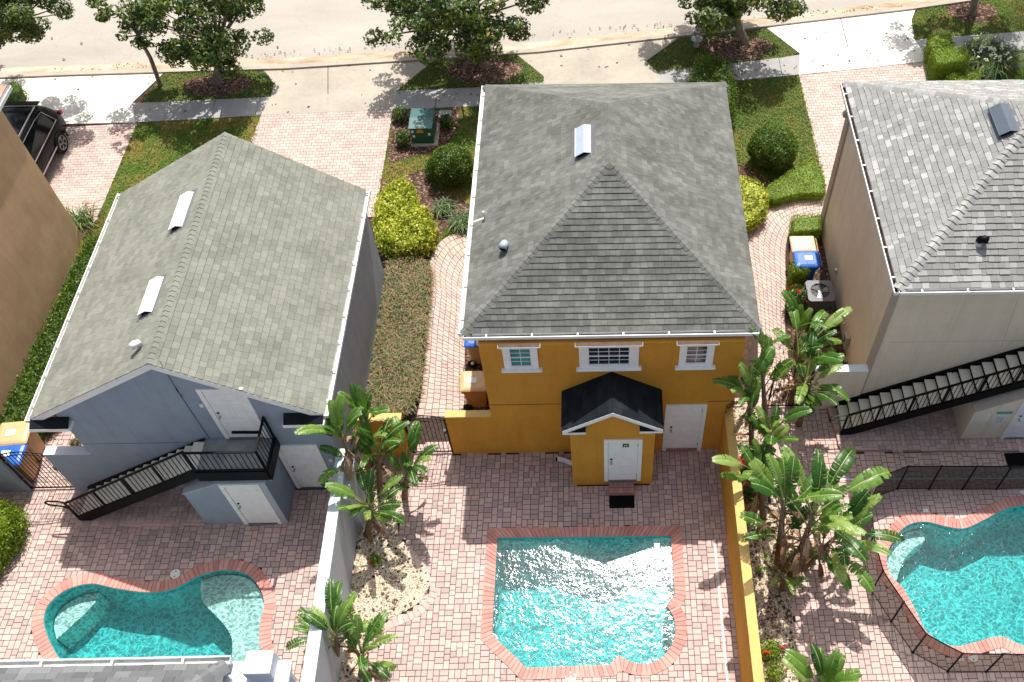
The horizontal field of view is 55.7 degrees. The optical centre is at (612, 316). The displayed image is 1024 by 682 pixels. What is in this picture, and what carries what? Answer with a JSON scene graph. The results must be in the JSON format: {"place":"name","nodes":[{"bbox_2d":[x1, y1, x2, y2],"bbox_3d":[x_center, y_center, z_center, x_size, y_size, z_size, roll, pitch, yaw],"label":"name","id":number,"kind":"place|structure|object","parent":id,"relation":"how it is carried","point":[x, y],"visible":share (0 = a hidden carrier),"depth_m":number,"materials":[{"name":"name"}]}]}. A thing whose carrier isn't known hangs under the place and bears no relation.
{"place":"outdoors","nodes":[
{"label":"outdoors","id":0,"kind":"place"},
{"bbox_2d":[45,123,136,239],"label":"driveway","id":1,"kind":"structure","parent":0,"point":[83,167],"depth_m":31.21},
{"bbox_2d":[2,101,68,175],"bbox_3d":[-18.857,-4.832,30.044,1.898,1.752,4.653,-1,53,-1],"label":"parked car","id":2,"kind":"object","parent":1,"relation":"on","point":[40,131],"visible":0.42,"depth_m":30.40,"materials":[{"name":"black paint"}]},
{"bbox_2d":[36,115,260,352],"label":"lawn","id":3,"kind":"structure","parent":0,"point":[197,123],"depth_m":31.83,"materials":[{"name":"green plant"}]},
{"bbox_2d":[0,231,100,443],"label":"hedge","id":4,"kind":"object","parent":3,"relation":"on","point":[17,407],"visible":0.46,"depth_m":26.28,"materials":[{"name":"green plant"}]},
{"bbox_2d":[141,70,274,102],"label":"lawn","id":5,"kind":"structure","parent":0,"point":[257,90],"depth_m":33.57,"materials":[{"name":"green plant"}]},
{"bbox_2d":[85,0,169,87],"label":"street tree","id":6,"kind":"object","parent":5,"relation":"on","point":[103,15],"visible":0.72,"depth_m":31.26,"materials":[{"name":"green plant"}]},
{"bbox_2d":[118,0,274,85],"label":"street tree","id":7,"kind":"object","parent":5,"relation":"on","point":[214,49],"visible":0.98,"depth_m":30.96,"materials":[{"name":"green plant"}]},
{"bbox_2d":[250,110,392,216],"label":"driveway","id":8,"kind":"structure","parent":0,"point":[273,137],"depth_m":31.91,"materials":[{"name":"pink brick"}]},
{"bbox_2d":[379,106,479,257],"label":"lawn","id":9,"kind":"structure","parent":0,"point":[456,140],"depth_m":31.25,"materials":[{"name":"green plant"}]},
{"bbox_2d":[376,170,469,260],"bbox_3d":[-5.909,-3.152,29.894,2.976,0.001,4.140,-1,53,-1],"label":"mulch bed","id":10,"kind":"object","parent":9,"relation":"on","point":[427,188],"visible":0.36,"depth_m":30.39,"materials":[{"name":"soil"}]},
{"bbox_2d":[370,175,439,259],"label":"shrub","id":11,"kind":"object","parent":10,"relation":"on","point":[403,222],"visible":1,"depth_m":28.85,"materials":[{"name":"yellow plant"}]},
{"bbox_2d":[388,109,460,162],"bbox_3d":[-6.331,-6.040,32.108,2.291,0.001,2.633,-1,53,-1],"label":"mulch bed","id":12,"kind":"object","parent":9,"relation":"on","point":[424,148],"visible":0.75,"depth_m":31.94,"materials":[{"name":"soil"}]},
{"bbox_2d":[408,108,439,146],"bbox_3d":[-6.247,-6.280,31.805,0.886,0.818,1.099,-1,53,-1],"label":"transformer cabinet","id":13,"kind":"object","parent":12,"relation":"on","point":[424,127],"visible":0.98,"depth_m":31.56,"materials":[{"name":"green metal"}]},
{"bbox_2d":[427,142,473,186],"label":"clipped shrub","id":14,"kind":"object","parent":9,"relation":"on","point":[451,164],"visible":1,"depth_m":29.93,"materials":[{"name":"green plant"}]},
{"bbox_2d":[417,231,467,417],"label":"garden path","id":15,"kind":"structure","parent":0,"point":[452,345],"depth_m":27.04,"materials":[{"name":"brick"}]},
{"bbox_2d":[0,0,901,67],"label":"road","id":16,"kind":"structure","parent":0,"point":[303,28],"depth_m":35.75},
{"bbox_2d":[0,0,945,73],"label":"curb","id":17,"kind":"structure","parent":16,"relation":"on","point":[394,54],"depth_m":34.89,"materials":[{"name":"concrete"}]},
{"bbox_2d":[0,0,979,78],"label":"curb top","id":18,"kind":"structure","parent":17,"relation":"on","point":[411,58],"depth_m":34.58,"materials":[{"name":"concrete"}]},
{"bbox_2d":[397,54,543,90],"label":"lawn","id":19,"kind":"structure","parent":0,"point":[432,72],"depth_m":33.93,"materials":[{"name":"green plant"}]},
{"bbox_2d":[361,0,549,68],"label":"street tree","id":20,"kind":"object","parent":19,"relation":"on","point":[474,38],"visible":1,"depth_m":31.13,"materials":[{"name":"green plant"}]},
{"bbox_2d":[445,58,523,84],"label":"bark mulch","id":21,"kind":"object","parent":19,"relation":"on","point":[467,77],"visible":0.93,"depth_m":34.15,"materials":[{"name":"brown wood"}]},
{"bbox_2d":[67,10,916,585],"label":"ground","id":22,"kind":"structure","parent":0,"point":[747,338],"depth_m":27.07,"materials":[{"name":"soil"}]},
{"bbox_2d":[0,85,82,420],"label":"garage apartment","id":23,"kind":"structure","parent":22,"relation":"on","point":[41,237],"depth_m":26.26,"materials":[{"name":"beige paint"}]},
{"bbox_2d":[0,73,163,124],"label":"driveway apron","id":24,"kind":"object","parent":22,"relation":"on","point":[106,99],"visible":0.77,"depth_m":33.33,"materials":[{"name":"concrete"}]},
{"bbox_2d":[0,0,75,48],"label":"street tree","id":25,"kind":"object","parent":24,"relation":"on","point":[16,16],"visible":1,"depth_m":29.64,"materials":[{"name":"green plant"}]},
{"bbox_2d":[0,650,296,681],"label":"house","id":26,"kind":"structure","parent":22,"relation":"on","point":[264,666],"depth_m":15.98,"materials":[{"name":"grey paint"}]},
{"bbox_2d":[261,67,327,114],"bbox_3d":[-11.084,-7.843,33.488,2.240,0.046,2.669,-8,53,-6],"label":"driveway apron","id":27,"kind":"object","parent":22,"relation":"on","point":[309,88],"visible":1,"depth_m":33.45,"materials":[{"name":"concrete"}]},
{"bbox_2d":[328,60,432,111],"bbox_3d":[-8.143,-8.034,33.644,3.750,0.046,2.543,-5,53,-4],"label":"driveway apron","id":28,"kind":"object","parent":22,"relation":"on","point":[348,86],"visible":0.91,"depth_m":33.69,"materials":[{"name":"concrete"}]},
{"bbox_2d":[365,252,437,416],"bbox_3d":[-5.900,0.705,26.702,1.864,0.400,6.772,-1,53,-1],"label":"ground cover bed","id":29,"kind":"object","parent":22,"relation":"on","point":[399,350],"visible":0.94,"depth_m":26.77,"materials":[{"name":"plant"}]},
{"bbox_2d":[464,351,489,409],"bbox_3d":[-3.630,1.471,26.351,0.814,0.001,2.962,-2,53,-2],"label":"mulch bed","id":30,"kind":"object","parent":22,"relation":"on","point":[475,368],"depth_m":26.36,"materials":[{"name":"soil"}]},
{"bbox_2d":[457,371,487,409],"bbox_3d":[-3.631,1.967,25.312,0.805,1.049,0.638,-1,53,-1],"label":"wheeled bin","id":31,"kind":"object","parent":30,"relation":"on","point":[472,389],"visible":0.94,"depth_m":24.97,"materials":[{"name":"beige plastic"}]},
{"bbox_2d":[518,38,677,83],"bbox_3d":[-0.290,-8.778,34.239,5.966,0.046,2.738,-8,53,-6],"label":"driveway apron","id":32,"kind":"object","parent":22,"relation":"on","point":[580,65],"visible":0.78,"depth_m":34.43,"materials":[{"name":"concrete"}]},
{"bbox_2d":[458,82,762,484],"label":"garage apartment","id":33,"kind":"structure","parent":22,"relation":"on","point":[609,316],"depth_m":21.93,"materials":[{"name":"orange paint"}]},
{"bbox_2d":[497,343,541,372],"bbox_3d":[-2.055,0.931,21.360,0.930,0.994,0.130,-1,53,-1],"label":"window","id":34,"kind":"structure","parent":33,"relation":"in","point":[517,357],"depth_m":21.36,"materials":[{"name":"white paint"}]},
{"bbox_2d":[575,341,642,371],"bbox_3d":[-0.085,0.900,21.389,1.490,0.994,0.130,-1,53,-1],"label":"window","id":35,"kind":"structure","parent":33,"relation":"in","point":[593,356],"depth_m":21.39,"materials":[{"name":"white paint"}]},
{"bbox_2d":[666,407,702,447],"bbox_3d":[1.786,2.803,23.952,0.807,2.009,0.099,-1,53,-1],"label":"door","id":36,"kind":"structure","parent":33,"relation":"in","point":[684,422],"depth_m":23.93,"materials":[{"name":"white paint"}]},
{"bbox_2d":[675,340,718,369],"bbox_3d":[1.869,0.870,21.418,0.930,0.994,0.130,-1,53,-1],"label":"window","id":37,"kind":"structure","parent":33,"relation":"in","point":[693,355],"depth_m":21.42,"materials":[{"name":"white paint"}]},
{"bbox_2d":[686,47,741,127],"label":"shrub","id":38,"kind":"object","parent":22,"relation":"on","point":[713,69],"visible":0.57,"depth_m":32.46,"materials":[{"name":"green plant"}]},
{"bbox_2d":[767,19,852,74],"bbox_3d":[7.531,-9.842,35.079,2.909,0.046,3.027,-12,53,-9],"label":"driveway apron","id":39,"kind":"object","parent":22,"relation":"on","point":[826,50],"visible":1,"depth_m":35.13,"materials":[{"name":"concrete"}]},
{"bbox_2d":[807,364,868,408],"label":"yard wall","id":40,"kind":"structure","parent":22,"relation":"on","point":[850,379],"depth_m":24.55,"materials":[{"name":"beige paint"}]},
{"bbox_2d":[841,10,924,69],"bbox_3d":[10.088,-10.289,35.430,3.036,0.046,3.651,-1,53,-1],"label":"driveway apron","id":41,"kind":"object","parent":22,"relation":"on","point":[863,34],"visible":0.92,"depth_m":35.29,"materials":[{"name":"concrete"}]},
{"bbox_2d":[818,79,1023,397],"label":"garage apartment","id":42,"kind":"structure","parent":22,"relation":"on","point":[925,189],"depth_m":22.88,"materials":[{"name":"beige paint"}]},
{"bbox_2d":[982,99,1022,143],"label":"roof vent","id":43,"kind":"object","parent":42,"relation":"on","point":[1004,124],"visible":1,"depth_m":22.08,"materials":[{"name":"metal"}]},
{"bbox_2d":[0,415,1023,681],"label":"deck bedding","id":44,"kind":"object","parent":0,"point":[436,439],"visible":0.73,"depth_m":23.23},
{"bbox_2d":[0,421,44,460],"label":"wheeled bin","id":45,"kind":"object","parent":44,"relation":"on","point":[15,433],"visible":0.52,"depth_m":23.91,"materials":[{"name":"beige plastic"}]},
{"bbox_2d":[0,432,329,681],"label":"pool deck","id":46,"kind":"structure","parent":44,"relation":"on","point":[80,553],"depth_m":23.10,"materials":[{"name":"pink brick"}]},
{"bbox_2d":[0,494,30,576],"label":"hedge","id":47,"kind":"object","parent":46,"relation":"on","point":[12,527],"visible":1,"depth_m":22.89,"materials":[{"name":"green plant"}]},
{"bbox_2d":[43,446,109,490],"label":"yard wall","id":48,"kind":"structure","parent":46,"relation":"on","point":[79,468],"depth_m":23.06,"materials":[{"name":"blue paint"}]},
{"bbox_2d":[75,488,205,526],"bbox_3d":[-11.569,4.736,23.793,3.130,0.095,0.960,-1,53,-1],"label":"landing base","id":49,"kind":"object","parent":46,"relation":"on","point":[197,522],"visible":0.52,"depth_m":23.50,"materials":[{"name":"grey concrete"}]},
{"bbox_2d":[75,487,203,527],"bbox_3d":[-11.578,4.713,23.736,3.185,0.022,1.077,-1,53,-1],"label":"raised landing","id":50,"kind":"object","parent":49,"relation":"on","point":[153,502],"visible":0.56,"depth_m":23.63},
{"bbox_2d":[31,559,276,661],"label":"swimming pool","id":51,"kind":"structure","parent":46,"relation":"in","point":[220,607],"depth_m":22.64,"materials":[{"name":"liquid"}]},
{"bbox_2d":[44,416,279,520],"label":"outside staircase","id":52,"kind":"structure","parent":46,"relation":"on","point":[203,459],"depth_m":22.06,"materials":[{"name":"black metal"}]},
{"bbox_2d":[182,456,295,524],"bbox_3d":[-8.967,4.107,23.022,2.070,2.115,1.039,-1,53,-1],"label":"storage closet","id":53,"kind":"object","parent":46,"relation":"on","point":[259,502],"visible":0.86,"depth_m":22.78,"materials":[{"name":"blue paint"}]},
{"bbox_2d":[225,487,276,522],"bbox_3d":[-8.564,4.497,22.772,0.724,1.919,0.099,-1,53,-1],"label":"door","id":54,"kind":"structure","parent":53,"relation":"in","point":[247,499],"depth_m":22.77,"materials":[{"name":"white paint"}]},
{"bbox_2d":[24,132,385,488],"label":"garage apartment","id":55,"kind":"structure","parent":44,"relation":"on","point":[267,307],"depth_m":22.23,"materials":[{"name":"blue paint"}]},
{"bbox_2d":[202,392,263,436],"bbox_3d":[-8.424,2.210,21.371,0.814,1.941,0.099,-1,53,-1],"label":"door","id":56,"kind":"structure","parent":55,"relation":"in","point":[232,411],"depth_m":21.31,"materials":[{"name":"white paint"}]},
{"bbox_2d":[280,447,329,486],"bbox_3d":[-7.435,3.690,23.335,0.804,2.014,0.099,-1,53,-1],"label":"door","id":57,"kind":"structure","parent":55,"relation":"in","point":[304,462],"depth_m":23.25,"materials":[{"name":"white paint"}]},
{"bbox_2d":[301,449,367,681],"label":"yard wall","id":58,"kind":"structure","parent":44,"relation":"on","point":[322,662],"depth_m":21.40,"materials":[{"name":"grey paint"}]},
{"bbox_2d":[339,464,428,681],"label":"pebble bed","id":59,"kind":"object","parent":44,"relation":"on","point":[387,551],"visible":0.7,"depth_m":22.70,"materials":[{"name":"beige gravel"}]},
{"bbox_2d":[294,394,363,482],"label":"paddle leaf plant","id":60,"kind":"object","parent":59,"relation":"on","point":[336,414],"visible":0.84,"depth_m":21.66,"materials":[{"name":"green plant"}]},
{"bbox_2d":[285,578,375,656],"bbox_3d":[-6.030,6.697,20.913,1.972,2.366,1.363,-14,54,-11],"label":"paddle leaf plant","id":61,"kind":"object","parent":59,"relation":"on","point":[339,611],"visible":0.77,"depth_m":20.20,"materials":[{"name":"green plant"}]},
{"bbox_2d":[337,383,391,470],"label":"paddle leaf plant","id":62,"kind":"object","parent":59,"relation":"on","point":[356,399],"visible":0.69,"depth_m":21.83,"materials":[{"name":"green plant"}]},
{"bbox_2d":[320,466,409,543],"bbox_3d":[-5.718,4.408,22.479,1.950,2.672,1.508,-1,53,-1],"label":"paddle leaf plant","id":63,"kind":"object","parent":59,"relation":"on","point":[336,488],"visible":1,"depth_m":22.01,"materials":[{"name":"green plant"}]},
{"bbox_2d":[342,607,397,681],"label":"paddle leaf plant","id":64,"kind":"object","parent":59,"relation":"on","point":[366,673],"visible":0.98,"depth_m":20.02,"materials":[{"name":"green plant"}]},
{"bbox_2d":[352,412,409,498],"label":"paddle leaf plant","id":65,"kind":"object","parent":59,"relation":"on","point":[364,435],"visible":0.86,"depth_m":22.42,"materials":[{"name":"green plant"}]},
{"bbox_2d":[339,462,428,681],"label":"dry debris","id":66,"kind":"object","parent":59,"relation":"on","point":[385,588],"visible":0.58,"depth_m":22.79,"materials":[{"name":"brown plant"}]},
{"bbox_2d":[386,415,438,499],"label":"paddle leaf plant","id":67,"kind":"object","parent":59,"relation":"on","point":[411,471],"visible":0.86,"depth_m":22.51,"materials":[{"name":"green plant"}]},
{"bbox_2d":[445,410,497,453],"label":"yard wall","id":68,"kind":"structure","parent":44,"relation":"on","point":[470,431],"depth_m":23.91,"materials":[{"name":"orange paint"}]},
{"bbox_2d":[368,442,740,681],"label":"pool deck","id":69,"kind":"structure","parent":44,"relation":"on","point":[512,476],"depth_m":23.46,"materials":[{"name":"pink brick"}]},
{"bbox_2d":[480,526,686,679],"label":"swimming pool","id":70,"kind":"structure","parent":69,"relation":"in","point":[582,599],"depth_m":23.13,"materials":[{"name":"liquid"}]},
{"bbox_2d":[718,411,763,681],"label":"yard wall","id":71,"kind":"structure","parent":44,"relation":"on","point":[748,643],"depth_m":21.50,"materials":[{"name":"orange paint"}]},
{"bbox_2d":[733,406,812,681],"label":"pebble bed","id":72,"kind":"object","parent":44,"relation":"on","point":[761,576],"visible":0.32,"depth_m":22.56,"materials":[{"name":"beige gravel"}]},
{"bbox_2d":[712,346,774,455],"bbox_3d":[3.026,2.416,22.965,1.549,4.345,1.210,-19,55,-14],"label":"paddle leaf plant","id":73,"kind":"object","parent":72,"relation":"on","point":[750,396],"visible":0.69,"depth_m":21.86,"materials":[{"name":"green plant"}]},
{"bbox_2d":[712,437,779,523],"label":"paddle leaf plant","id":74,"kind":"object","parent":72,"relation":"on","point":[760,451],"visible":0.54,"depth_m":21.81,"materials":[{"name":"green plant"}]},
{"bbox_2d":[733,405,813,681],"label":"dry debris","id":75,"kind":"object","parent":72,"relation":"on","point":[776,596],"visible":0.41,"depth_m":22.48,"materials":[{"name":"brown plant"}]},
{"bbox_2d":[745,405,812,477],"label":"paddle leaf plant","id":76,"kind":"object","parent":72,"relation":"on","point":[791,415],"visible":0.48,"depth_m":21.68,"materials":[{"name":"green plant"}]},
{"bbox_2d":[739,453,842,572],"bbox_3d":[3.780,4.465,21.346,2.091,4.423,1.467,-1,53,-1],"label":"paddle leaf plant","id":77,"kind":"object","parent":72,"relation":"on","point":[762,483],"visible":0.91,"depth_m":20.25,"materials":[{"name":"green plant"}]},
{"bbox_2d":[770,444,890,576],"bbox_3d":[4.523,4.586,21.319,2.594,4.305,2.214,25,56,18],"label":"paddle leaf plant","id":78,"kind":"object","parent":72,"relation":"on","point":[841,520],"visible":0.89,"depth_m":20.25,"materials":[{"name":"green plant"}]},
{"bbox_2d":[800,473,904,592],"bbox_3d":[5.231,5.116,21.725,2.006,3.083,2.488,-26,57,-19],"label":"paddle leaf plant","id":79,"kind":"object","parent":44,"relation":"on","point":[860,501],"visible":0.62,"depth_m":21.08,"materials":[{"name":"green plant"}]},
{"bbox_2d":[733,397,1023,681],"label":"pool deck","id":80,"kind":"structure","parent":44,"relation":"on","point":[864,604],"depth_m":22.62,"materials":[{"name":"brick"}]},
{"bbox_2d":[742,326,794,443],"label":"paddle leaf plant","id":81,"kind":"object","parent":80,"relation":"on","point":[765,341],"visible":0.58,"depth_m":22.18,"materials":[{"name":"green plant"}]},
{"bbox_2d":[781,642,861,681],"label":"paddle leaf plant","id":82,"kind":"object","parent":80,"relation":"on","point":[830,669],"visible":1,"depth_m":18.81,"materials":[{"name":"green plant"}]},
{"bbox_2d":[827,407,1023,452],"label":"landing base","id":83,"kind":"object","parent":80,"relation":"on","point":[905,449],"visible":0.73,"depth_m":24.81,"materials":[{"name":"brick"}]},
{"bbox_2d":[831,406,1023,451],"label":"raised landing","id":84,"kind":"object","parent":83,"relation":"on","point":[1013,444],"visible":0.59,"depth_m":24.94,"materials":[{"name":"pink brick"}]},
{"bbox_2d":[830,347,1023,434],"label":"outside staircase","id":85,"kind":"structure","parent":84,"relation":"on","point":[1000,373],"depth_m":24.15,"materials":[{"name":"black metal"}]},
{"bbox_2d":[952,388,1023,438],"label":"storage closet","id":86,"kind":"object","parent":84,"relation":"on","point":[1000,416],"visible":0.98,"depth_m":24.28,"materials":[{"name":"beige paint"}]},
{"bbox_2d":[861,465,1023,672],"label":"pool safety fence","id":87,"kind":"object","parent":80,"relation":"on","point":[919,640],"visible":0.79,"depth_m":22.10,"materials":[{"name":"black metal"}]},
{"bbox_2d":[879,496,1023,653],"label":"swimming pool","id":88,"kind":"structure","parent":80,"relation":"in","point":[958,584],"depth_m":23.59,"materials":[{"name":"liquid"}]},
{"bbox_2d":[67,31,1023,124],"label":"sidewalk","id":89,"kind":"structure","parent":0,"point":[164,111],"depth_m":33.22,"materials":[{"name":"concrete"}]},
{"bbox_2d":[646,28,796,71],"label":"lawn","id":90,"kind":"structure","parent":0,"point":[664,68],"depth_m":34.86,"materials":[{"name":"green plant"}]},
{"bbox_2d":[677,0,808,43],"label":"street tree","id":91,"kind":"object","parent":90,"relation":"on","point":[712,16],"visible":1,"depth_m":31.99,"materials":[{"name":"green plant"}]},
{"bbox_2d":[731,74,825,184],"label":"lawn","id":92,"kind":"structure","parent":0,"point":[776,175],"depth_m":32.75,"materials":[{"name":"green plant"}]},
{"bbox_2d":[738,164,773,189],"bbox_3d":[5.192,-3.587,30.261,3.207,0.001,3.566,-1,53,-1],"label":"mulch bed","id":93,"kind":"object","parent":92,"relation":"on","point":[742,168],"visible":0.22,"depth_m":31.00,"materials":[{"name":"soil"}]},
{"bbox_2d":[738,172,769,234],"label":"shrub","id":94,"kind":"object","parent":93,"relation":"on","point":[754,198],"visible":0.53,"depth_m":29.47,"materials":[{"name":"yellow plant"}]},
{"bbox_2d":[765,156,826,207],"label":"hedge","id":95,"kind":"object","parent":93,"relation":"on","point":[805,180],"visible":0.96,"depth_m":30.25,"materials":[{"name":"green plant"}]},
{"bbox_2d":[746,125,798,170],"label":"clipped shrub","id":96,"kind":"object","parent":92,"relation":"on","point":[772,147],"visible":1,"depth_m":30.42,"materials":[{"name":"green plant"}]},
{"bbox_2d":[748,195,825,459],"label":"garden path","id":97,"kind":"structure","parent":0,"point":[755,245],"depth_m":28.50,"materials":[{"name":"brick"}]},
{"bbox_2d":[771,303,852,414],"bbox_3d":[5.043,1.397,24.366,1.884,3.364,2.480,-1,53,-1],"label":"paddle leaf plant","id":98,"kind":"object","parent":97,"relation":"on","point":[803,349],"visible":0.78,"depth_m":23.77,"materials":[{"name":"green plant"}]},
{"bbox_2d":[783,331,849,426],"bbox_3d":[5.019,1.997,24.205,1.494,2.888,2.091,-1,53,-1],"label":"paddle leaf plant","id":99,"kind":"object","parent":97,"relation":"on","point":[831,387],"visible":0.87,"depth_m":23.53,"materials":[{"name":"green plant"}]},
{"bbox_2d":[799,62,929,191],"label":"driveway","id":100,"kind":"structure","parent":0,"point":[824,90],"depth_m":33.40,"materials":[{"name":"pink brick"}]},
{"bbox_2d":[911,0,1023,39],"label":"lawn","id":101,"kind":"structure","parent":0,"point":[967,28],"depth_m":35.96,"materials":[{"name":"green plant"}]},
{"bbox_2d":[981,50,1023,79],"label":"lawn","id":102,"kind":"structure","parent":0,"point":[1009,74],"depth_m":34.11,"materials":[{"name":"green plant"}]},
{"bbox_2d":[924,46,970,80],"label":"hedge","id":103,"kind":"object","parent":102,"relation":"on","point":[943,62],"visible":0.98,"depth_m":33.40,"materials":[{"name":"green plant"}]},
{"bbox_2d":[956,31,1023,79],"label":"strap leaf plant","id":104,"kind":"object","parent":102,"relation":"on","point":[992,57],"visible":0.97,"depth_m":34.02,"materials":[{"name":"green plant"}]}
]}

